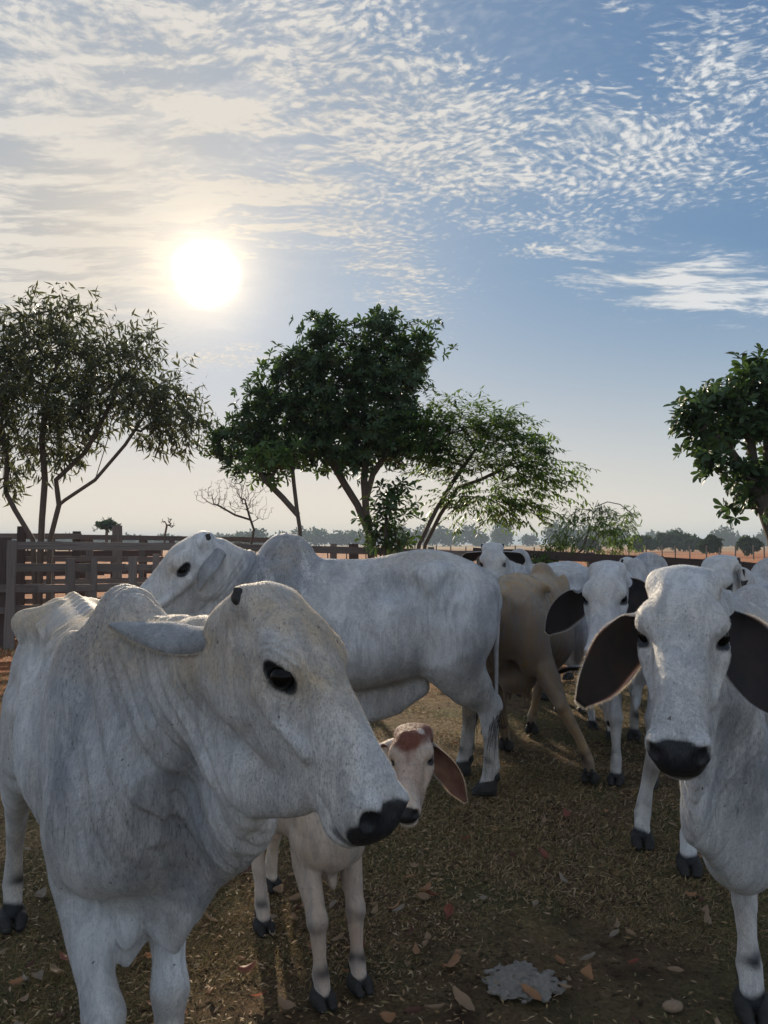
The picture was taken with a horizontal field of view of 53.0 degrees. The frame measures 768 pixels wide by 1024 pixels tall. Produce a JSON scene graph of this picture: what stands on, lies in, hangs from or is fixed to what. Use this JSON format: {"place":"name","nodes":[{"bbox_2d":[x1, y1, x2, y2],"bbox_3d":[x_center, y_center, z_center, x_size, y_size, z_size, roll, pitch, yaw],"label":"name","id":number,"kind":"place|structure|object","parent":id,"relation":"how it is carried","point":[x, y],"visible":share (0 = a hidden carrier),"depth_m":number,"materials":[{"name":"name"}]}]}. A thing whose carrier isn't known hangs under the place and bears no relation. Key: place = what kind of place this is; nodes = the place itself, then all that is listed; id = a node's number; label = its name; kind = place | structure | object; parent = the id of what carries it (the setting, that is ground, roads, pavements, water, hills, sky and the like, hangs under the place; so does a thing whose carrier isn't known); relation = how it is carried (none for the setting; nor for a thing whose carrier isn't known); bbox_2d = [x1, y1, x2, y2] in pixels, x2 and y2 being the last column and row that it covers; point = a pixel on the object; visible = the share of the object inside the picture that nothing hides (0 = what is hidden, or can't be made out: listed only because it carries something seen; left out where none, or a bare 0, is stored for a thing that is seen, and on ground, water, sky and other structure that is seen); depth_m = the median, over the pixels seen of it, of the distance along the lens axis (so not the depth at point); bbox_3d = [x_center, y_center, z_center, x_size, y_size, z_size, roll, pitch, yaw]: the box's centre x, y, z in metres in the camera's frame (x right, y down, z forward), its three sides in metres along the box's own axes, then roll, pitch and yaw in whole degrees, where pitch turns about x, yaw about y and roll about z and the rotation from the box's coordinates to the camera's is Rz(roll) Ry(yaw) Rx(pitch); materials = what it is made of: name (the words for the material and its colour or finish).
{"place":"outdoors","nodes":[
{"label":"outdoors","id":0,"kind":"place"},
{"bbox_2d":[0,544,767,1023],"bbox_3d":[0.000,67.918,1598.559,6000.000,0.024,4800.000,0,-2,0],"label":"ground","id":1,"kind":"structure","parent":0,"point":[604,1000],"depth_m":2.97,"materials":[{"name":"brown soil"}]},
{"bbox_2d":[0,540,158,649],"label":"board fence","id":2,"kind":"object","parent":1,"relation":"on","point":[11,587],"visible":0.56,"depth_m":11.28,"materials":[{"name":"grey wood"}]},
{"bbox_2d":[25,539,160,597],"bbox_3d":[-7.089,1.431,17.572,3.847,1.675,0.294,1,-2,-15],"label":"board fence","id":3,"kind":"object","parent":1,"relation":"on","point":[108,553],"visible":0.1,"depth_m":17.62,"materials":[{"name":"brown wood"}]},
{"bbox_2d":[92,517,121,541],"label":"flat topped tree","id":4,"kind":"object","parent":1,"relation":"on","point":[106,525],"visible":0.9,"depth_m":59.73,"materials":[{"name":"green plant"}]},
{"bbox_2d":[0,280,228,604],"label":"eucalyptus tree","id":5,"kind":"object","parent":1,"relation":"on","point":[52,413],"visible":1,"depth_m":13.16,"materials":[{"name":"green plant"}]},
{"bbox_2d":[0,525,269,605],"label":"board fence","id":6,"kind":"object","parent":1,"relation":"on","point":[116,557],"visible":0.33,"depth_m":13.90,"materials":[{"name":"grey wood"}]},
{"bbox_2d":[161,518,174,542],"bbox_3d":[-9.568,0.949,33.983,0.552,1.461,0.381,0,-2,12],"label":"bare sapling","id":7,"kind":"object","parent":1,"relation":"on","point":[167,525],"visible":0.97,"depth_m":33.96,"materials":[{"name":"brown plant"}]},
{"bbox_2d":[0,580,409,1023],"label":"cow","id":8,"kind":"object","parent":1,"relation":"on","point":[161,771],"visible":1,"depth_m":1.64},
{"bbox_2d":[194,475,272,543],"bbox_3d":[-2.523,0.345,12.894,1.344,1.917,0.655,0,-2,0],"label":"bare tree","id":9,"kind":"object","parent":1,"relation":"on","point":[246,518],"visible":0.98,"depth_m":12.90,"materials":[{"name":"brown plant"}]},
{"bbox_2d":[140,530,511,796],"bbox_3d":[-0.370,0.882,4.470,2.231,1.553,0.775,0,-2,-11],"label":"bull","id":10,"kind":"object","parent":1,"relation":"on","point":[407,627],"visible":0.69,"depth_m":4.30,"materials":[{"name":"white"}]},
{"bbox_2d":[195,303,457,557],"bbox_3d":[-0.961,-0.774,13.087,4.463,5.522,1.794,0,-2,0],"label":"broadleaf tree","id":11,"kind":"object","parent":1,"relation":"on","point":[375,428],"visible":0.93,"depth_m":12.88,"materials":[{"name":"green plant"}]},
{"bbox_2d":[251,722,467,1014],"bbox_3d":[-0.233,1.137,2.751,0.368,0.900,1.288,2,-3,-37],"label":"calf","id":12,"kind":"object","parent":1,"relation":"on","point":[417,756],"visible":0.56,"depth_m":2.49},
{"bbox_2d":[0,538,755,647],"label":"rail fence","id":13,"kind":"object","parent":1,"relation":"on","point":[353,551],"visible":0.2,"depth_m":11.37,"materials":[{"name":"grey wood"}]},
{"bbox_2d":[0,678,767,1023],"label":"leaf litter","id":14,"kind":"object","parent":1,"relation":"on","point":[370,960],"visible":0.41,"depth_m":2.74,"materials":[{"name":"brown plant"}]},
{"bbox_2d":[0,639,767,1023],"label":"turf","id":15,"kind":"structure","parent":1,"relation":"on","point":[428,879],"depth_m":3.32,"materials":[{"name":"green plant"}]},
{"bbox_2d":[8,977,24,984],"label":"fallen leaf","id":16,"kind":"object","parent":15,"relation":"on","point":[16,981],"visible":1,"depth_m":2.55,"materials":[{"name":"orange plant"}]},
{"bbox_2d":[19,993,28,1000],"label":"fallen leaf","id":17,"kind":"object","parent":15,"relation":"on","point":[25,998],"visible":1,"depth_m":2.48,"materials":[{"name":"beige plant"}]},
{"bbox_2d":[22,973,29,980],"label":"fallen leaf","id":18,"kind":"object","parent":15,"relation":"on","point":[25,977],"visible":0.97,"depth_m":2.58,"materials":[{"name":"grey plant"}]},
{"bbox_2d":[31,970,43,978],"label":"fallen leaf","id":19,"kind":"object","parent":15,"relation":"on","point":[38,975],"visible":1,"depth_m":2.59,"materials":[{"name":"grey plant"}]},
{"bbox_2d":[35,887,45,896],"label":"fallen leaf","id":20,"kind":"object","parent":15,"relation":"on","point":[42,892],"visible":1,"depth_m":3.21,"materials":[{"name":"plant"}]},
{"bbox_2d":[50,963,63,973],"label":"fallen leaf","id":21,"kind":"object","parent":15,"relation":"on","point":[55,969],"visible":1,"depth_m":2.64,"materials":[{"name":"beige plant"}]},
{"bbox_2d":[54,1012,63,1017],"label":"fallen leaf","id":22,"kind":"object","parent":15,"relation":"on","point":[59,1015],"visible":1,"depth_m":2.38,"materials":[{"name":"brown plant"}]},
{"bbox_2d":[60,950,67,959],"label":"fallen leaf","id":23,"kind":"object","parent":15,"relation":"on","point":[63,956],"visible":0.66,"depth_m":2.71,"materials":[{"name":"brown plant"}]},
{"bbox_2d":[144,952,151,957],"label":"fallen leaf","id":24,"kind":"object","parent":15,"relation":"on","point":[147,955],"visible":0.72,"depth_m":2.71,"materials":[{"name":"orange plant"}]},
{"bbox_2d":[205,984,214,992],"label":"fallen leaf","id":25,"kind":"object","parent":15,"relation":"on","point":[208,988],"visible":1,"depth_m":2.53,"materials":[{"name":"beige plant"}]},
{"bbox_2d":[204,911,217,921],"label":"fallen leaf","id":26,"kind":"object","parent":15,"relation":"on","point":[210,917],"visible":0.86,"depth_m":3.01,"materials":[{"name":"brown plant"}]},
{"bbox_2d":[237,958,258,971],"bbox_3d":[-0.469,1.567,2.662,0.077,0.022,0.032,-5,19,-25],"label":"fallen leaf","id":27,"kind":"object","parent":15,"relation":"on","point":[248,967],"visible":1,"depth_m":2.66,"materials":[{"name":"brown plant"}]},
{"bbox_2d":[251,990,266,995],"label":"fallen leaf","id":28,"kind":"object","parent":15,"relation":"on","point":[258,994],"visible":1,"depth_m":2.49,"materials":[{"name":"orange plant"}]},
{"bbox_2d":[239,434,311,536],"bbox_3d":[-1.720,0.069,12.116,1.163,2.635,0.926,0,-2,0],"label":"forked sapling","id":29,"kind":"object","parent":15,"relation":"on","point":[273,460],"visible":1,"depth_m":12.18,"materials":[{"name":"green plant"}]},
{"bbox_2d":[273,884,282,892],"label":"fallen leaf","id":30,"kind":"object","parent":15,"relation":"on","point":[279,888],"visible":1,"depth_m":3.24,"materials":[{"name":"brown plant"}]},
{"bbox_2d":[277,995,298,1009],"bbox_3d":[-0.304,1.554,2.428,0.096,0.019,0.035,-2,11,41],"label":"fallen leaf","id":31,"kind":"object","parent":15,"relation":"on","point":[285,1004],"visible":1,"depth_m":2.44,"materials":[{"name":"beige plant"}]},
{"bbox_2d":[286,892,300,900],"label":"fallen leaf","id":32,"kind":"object","parent":15,"relation":"on","point":[295,896],"visible":0.67,"depth_m":3.17,"materials":[{"name":"brown plant"}]},
{"bbox_2d":[289,912,297,919],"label":"fallen leaf","id":33,"kind":"object","parent":15,"relation":"on","point":[293,916],"visible":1,"depth_m":2.98,"materials":[{"name":"brown plant"}]},
{"bbox_2d":[329,899,336,907],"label":"fallen leaf","id":34,"kind":"object","parent":15,"relation":"on","point":[332,903],"visible":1,"depth_m":3.10,"materials":[{"name":"plant"}]},
{"bbox_2d":[330,932,344,940],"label":"fallen leaf","id":35,"kind":"object","parent":15,"relation":"on","point":[340,936],"visible":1,"depth_m":2.85,"materials":[{"name":"brown plant"}]},
{"bbox_2d":[371,904,377,912],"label":"fallen leaf","id":36,"kind":"object","parent":15,"relation":"on","point":[375,909],"visible":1,"depth_m":3.05,"materials":[{"name":"brown plant"}]},
{"bbox_2d":[392,903,403,911],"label":"fallen leaf","id":37,"kind":"object","parent":15,"relation":"on","point":[399,908],"visible":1,"depth_m":3.06,"materials":[{"name":"grey plant"}]},
{"bbox_2d":[412,942,420,953],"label":"fallen leaf","id":38,"kind":"object","parent":15,"relation":"on","point":[415,949],"visible":1,"depth_m":2.76,"materials":[{"name":"brown plant"}]},
{"bbox_2d":[416,892,430,899],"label":"fallen leaf","id":39,"kind":"object","parent":15,"relation":"on","point":[422,895],"visible":1,"depth_m":3.17,"materials":[{"name":"brown plant"}]},
{"bbox_2d":[419,882,430,890],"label":"fallen leaf","id":40,"kind":"object","parent":15,"relation":"on","point":[427,886],"visible":1,"depth_m":3.25,"materials":[{"name":"brown plant"}]},
{"bbox_2d":[422,940,428,946],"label":"fallen leaf","id":41,"kind":"object","parent":15,"relation":"on","point":[424,942],"visible":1,"depth_m":2.81,"materials":[{"name":"plant"}]},
{"bbox_2d":[425,931,430,939],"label":"fallen leaf","id":42,"kind":"object","parent":15,"relation":"on","point":[427,935],"visible":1,"depth_m":2.86,"materials":[{"name":"brown plant"}]},
{"bbox_2d":[425,889,438,895],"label":"fallen leaf","id":43,"kind":"object","parent":15,"relation":"on","point":[429,892],"visible":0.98,"depth_m":3.19,"materials":[{"name":"brown plant"}]},
{"bbox_2d":[444,903,453,920],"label":"fallen leaf","id":44,"kind":"object","parent":15,"relation":"on","point":[448,910],"visible":1,"depth_m":3.04,"materials":[{"name":"red plant"}]},
{"bbox_2d":[442,948,459,967],"bbox_3d":[0.224,1.563,2.683,0.049,0.035,0.120,-29,-14,32],"label":"fallen leaf","id":45,"kind":"object","parent":15,"relation":"on","point":[454,960],"visible":1,"depth_m":2.69,"materials":[{"name":"brown plant"}]},
{"bbox_2d":[454,949,463,954],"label":"fallen leaf","id":46,"kind":"object","parent":15,"relation":"on","point":[460,952],"visible":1,"depth_m":2.72,"materials":[{"name":"plant"}]},
{"bbox_2d":[449,982,474,1010],"bbox_3d":[0.249,1.539,2.439,0.045,0.024,0.123,-3,15,-34],"label":"fallen leaf","id":47,"kind":"object","parent":15,"relation":"on","point":[463,999],"visible":1,"depth_m":2.44,"materials":[{"name":"beige plant"}]},
{"bbox_2d":[532,900,538,907],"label":"fallen leaf","id":48,"kind":"object","parent":15,"relation":"on","point":[535,902],"visible":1,"depth_m":3.12,"materials":[{"name":"beige plant"}]},
{"bbox_2d":[538,848,547,859],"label":"fallen leaf","id":49,"kind":"object","parent":15,"relation":"on","point":[544,853],"visible":1,"depth_m":3.62,"materials":[{"name":"red plant"}]},
{"bbox_2d":[555,954,564,964],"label":"fallen leaf","id":50,"kind":"object","parent":15,"relation":"on","point":[559,959],"visible":1,"depth_m":2.67,"materials":[{"name":"brown plant"}]},
{"bbox_2d":[559,873,568,882],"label":"fallen leaf","id":51,"kind":"object","parent":15,"relation":"on","point":[562,878],"visible":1,"depth_m":3.35,"materials":[{"name":"grey plant"}]},
{"bbox_2d":[559,983,571,988],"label":"fallen leaf","id":52,"kind":"object","parent":15,"relation":"on","point":[565,985],"visible":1,"depth_m":2.53,"materials":[{"name":"plant"}]},
{"bbox_2d":[563,808,571,816],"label":"fallen leaf","id":53,"kind":"object","parent":15,"relation":"on","point":[566,813],"visible":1,"depth_m":4.16,"materials":[{"name":"red plant"}]},
{"bbox_2d":[580,951,594,959],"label":"fallen leaf","id":54,"kind":"object","parent":15,"relation":"on","point":[588,956],"visible":1,"depth_m":2.71,"materials":[{"name":"grey plant"}]},
{"bbox_2d":[608,929,618,937],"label":"fallen leaf","id":55,"kind":"object","parent":15,"relation":"on","point":[613,933],"visible":1,"depth_m":2.88,"materials":[{"name":"grey plant"}]},
{"bbox_2d":[613,919,619,927],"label":"fallen leaf","id":56,"kind":"object","parent":15,"relation":"on","point":[617,924],"visible":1,"depth_m":2.94,"materials":[{"name":"brown plant"}]},
{"bbox_2d":[625,928,635,935],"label":"fallen leaf","id":57,"kind":"object","parent":15,"relation":"on","point":[630,932],"visible":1,"depth_m":2.88,"materials":[{"name":"brown plant"}]},
{"bbox_2d":[685,891,696,895],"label":"fallen leaf","id":58,"kind":"object","parent":15,"relation":"on","point":[691,893],"visible":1,"depth_m":3.21,"materials":[{"name":"brown plant"}]},
{"bbox_2d":[701,904,709,912],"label":"fallen leaf","id":59,"kind":"object","parent":15,"relation":"on","point":[705,908],"visible":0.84,"depth_m":3.07,"materials":[{"name":"plant"}]},
{"bbox_2d":[704,910,711,923],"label":"fallen leaf","id":60,"kind":"object","parent":15,"relation":"on","point":[707,918],"visible":1,"depth_m":2.99,"materials":[{"name":"brown plant"}]},
{"bbox_2d":[379,1011,395,1022],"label":"fallen leaf","id":61,"kind":"object","parent":1,"relation":"on","point":[386,1016],"visible":1,"depth_m":2.38,"materials":[{"name":"brown plant"}]},
{"bbox_2d":[351,468,426,556],"bbox_3d":[0.069,0.465,11.877,1.175,2.259,0.863,-1,-2,16],"label":"leafy sapling","id":62,"kind":"object","parent":1,"relation":"on","point":[387,531],"visible":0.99,"depth_m":11.86,"materials":[{"name":"green plant"}]},
{"bbox_2d":[12,516,767,546],"bbox_3d":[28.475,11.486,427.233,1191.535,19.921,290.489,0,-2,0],"label":"woods","id":63,"kind":"object","parent":1,"relation":"on","point":[316,536],"visible":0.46,"depth_m":448.79,"materials":[{"name":"green plant"}]},
{"bbox_2d":[27,545,764,558],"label":"wire fence","id":64,"kind":"object","parent":1,"relation":"on","point":[584,551],"visible":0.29,"depth_m":72.90,"materials":[{"name":"brown wood"}]},
{"bbox_2d":[401,1006,422,1012],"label":"fallen leaf","id":65,"kind":"object","parent":1,"relation":"on","point":[415,1009],"visible":1,"depth_m":2.40,"materials":[{"name":"brown plant"}]},
{"bbox_2d":[424,1003,444,1008],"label":"fallen leaf","id":66,"kind":"object","parent":1,"relation":"on","point":[435,1006],"visible":1,"depth_m":2.42,"materials":[{"name":"beige plant"}]},
{"bbox_2d":[371,383,600,548],"bbox_3d":[1.628,-0.133,12.664,3.732,3.980,1.844,0,-2,0],"label":"spreading tree","id":67,"kind":"object","parent":1,"relation":"on","point":[434,447],"visible":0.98,"depth_m":12.54,"materials":[{"name":"green plant"}]},
{"bbox_2d":[462,542,584,695],"bbox_3d":[1.448,1.050,7.727,0.608,1.488,2.105,-2,-3,41],"label":"cow","id":68,"kind":"object","parent":1,"relation":"on","point":[494,557],"visible":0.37,"depth_m":7.27},
{"bbox_2d":[481,960,566,1003],"bbox_3d":[0.471,1.565,2.587,0.285,0.040,0.243,0,-2,0],"label":"dried dung","id":69,"kind":"object","parent":1,"relation":"on","point":[544,983],"visible":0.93,"depth_m":2.57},
{"bbox_2d":[518,981,540,1000],"bbox_3d":[0.473,1.551,2.491,0.034,0.019,0.098,-7,12,-36],"label":"fallen leaf","id":70,"kind":"object","parent":1,"relation":"on","point":[533,993],"visible":1,"depth_m":2.49,"materials":[{"name":"orange plant"}]},
{"bbox_2d":[466,562,598,784],"bbox_3d":[1.091,1.042,5.758,0.828,1.339,2.380,0,-2,11],"label":"cow","id":71,"kind":"object","parent":1,"relation":"on","point":[532,653],"visible":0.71,"depth_m":4.74},
{"bbox_2d":[530,538,566,563],"bbox_3d":[2.385,0.694,11.392,0.786,0.627,0.567,2,-3,-33],"label":"green shrub","id":72,"kind":"object","parent":1,"relation":"on","point":[534,560],"visible":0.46,"depth_m":11.29,"materials":[{"name":"green plant"}]},
{"bbox_2d":[554,617,610,740],"bbox_3d":[1.538,1.171,6.070,0.594,1.107,1.737,0,-2,2],"label":"cow","id":73,"kind":"object","parent":1,"relation":"on","point":[574,662],"visible":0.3,"depth_m":5.83},
{"bbox_2d":[580,963,592,979],"bbox_3d":[0.687,1.550,2.593,0.046,0.024,0.072,25,13,25],"label":"fallen leaf","id":74,"kind":"object","parent":1,"relation":"on","point":[586,971],"visible":1,"depth_m":2.60,"materials":[{"name":"orange plant"}]},
{"bbox_2d":[575,536,601,551],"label":"tree","id":75,"kind":"object","parent":1,"relation":"on","point":[580,542],"visible":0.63,"depth_m":139.06,"materials":[{"name":"green plant"}]},
{"bbox_2d":[541,500,651,562],"bbox_3d":[3.067,0.312,11.207,1.575,0.987,0.909,0,-2,0],"label":"weeping shrub","id":76,"kind":"object","parent":1,"relation":"on","point":[615,534],"visible":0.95,"depth_m":11.16,"materials":[{"name":"green plant"}]},
{"bbox_2d":[544,558,658,789],"bbox_3d":[1.515,0.973,4.757,0.586,1.395,2.656,-1,-3,24],"label":"cow","id":77,"kind":"object","parent":1,"relation":"on","point":[610,590],"visible":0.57,"depth_m":3.92},
{"bbox_2d":[540,552,667,700],"bbox_3d":[1.942,1.061,6.883,1.499,1.396,1.241,-1,-3,22],"label":"cow","id":78,"kind":"object","parent":1,"relation":"on","point":[577,577],"visible":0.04,"depth_m":7.19},
{"bbox_2d":[628,957,640,963],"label":"fallen leaf","id":79,"kind":"object","parent":1,"relation":"on","point":[633,961],"visible":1,"depth_m":2.67,"materials":[{"name":"red plant"}]},
{"bbox_2d":[627,534,662,551],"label":"tree","id":80,"kind":"object","parent":1,"relation":"on","point":[651,544],"visible":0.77,"depth_m":138.98,"materials":[{"name":"green plant"}]},
{"bbox_2d":[573,564,767,1023],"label":"cow","id":81,"kind":"object","parent":1,"relation":"on","point":[691,641],"visible":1,"depth_m":1.90},
{"bbox_2d":[662,999,682,1012],"bbox_3d":[0.912,1.563,2.432,0.066,0.035,0.040,0,-2,0],"label":"stone","id":82,"kind":"object","parent":1,"relation":"on","point":[673,1006],"visible":1,"depth_m":2.42,"materials":[{"name":"beige stone"}]},
{"bbox_2d":[664,966,683,971],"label":"fallen leaf","id":83,"kind":"object","parent":1,"relation":"on","point":[675,968],"visible":1,"depth_m":2.64,"materials":[{"name":"brown plant"}]},
{"bbox_2d":[653,530,696,550],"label":"tree","id":84,"kind":"object","parent":1,"relation":"on","point":[672,539],"visible":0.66,"depth_m":148.49,"materials":[{"name":"green plant"}]},
{"bbox_2d":[677,536,700,551],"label":"tree","id":85,"kind":"object","parent":1,"relation":"on","point":[686,543],"visible":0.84,"depth_m":144.05,"materials":[{"name":"green plant"}]},
{"bbox_2d":[695,534,725,554],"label":"tree","id":86,"kind":"object","parent":1,"relation":"on","point":[712,543],"visible":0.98,"depth_m":89.36,"materials":[{"name":"green plant"}]},
{"bbox_2d":[663,343,767,544],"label":"leaf tree","id":87,"kind":"object","parent":1,"relation":"on","point":[743,416],"visible":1,"depth_m":9.15,"materials":[{"name":"green plant"}]},
{"bbox_2d":[701,555,767,592],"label":"cow","id":88,"kind":"object","parent":1,"relation":"on","point":[734,573],"visible":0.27,"depth_m":4.18},
{"bbox_2d":[733,535,764,555],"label":"tree","id":89,"kind":"object","parent":1,"relation":"on","point":[746,543],"visible":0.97,"depth_m":89.34,"materials":[{"name":"green plant"}]},
{"bbox_2d":[0,0,767,543],"label":"sky","id":90,"kind":"structure","parent":0,"point":[577,190],"materials":[{"name":"blue"}]}
]}

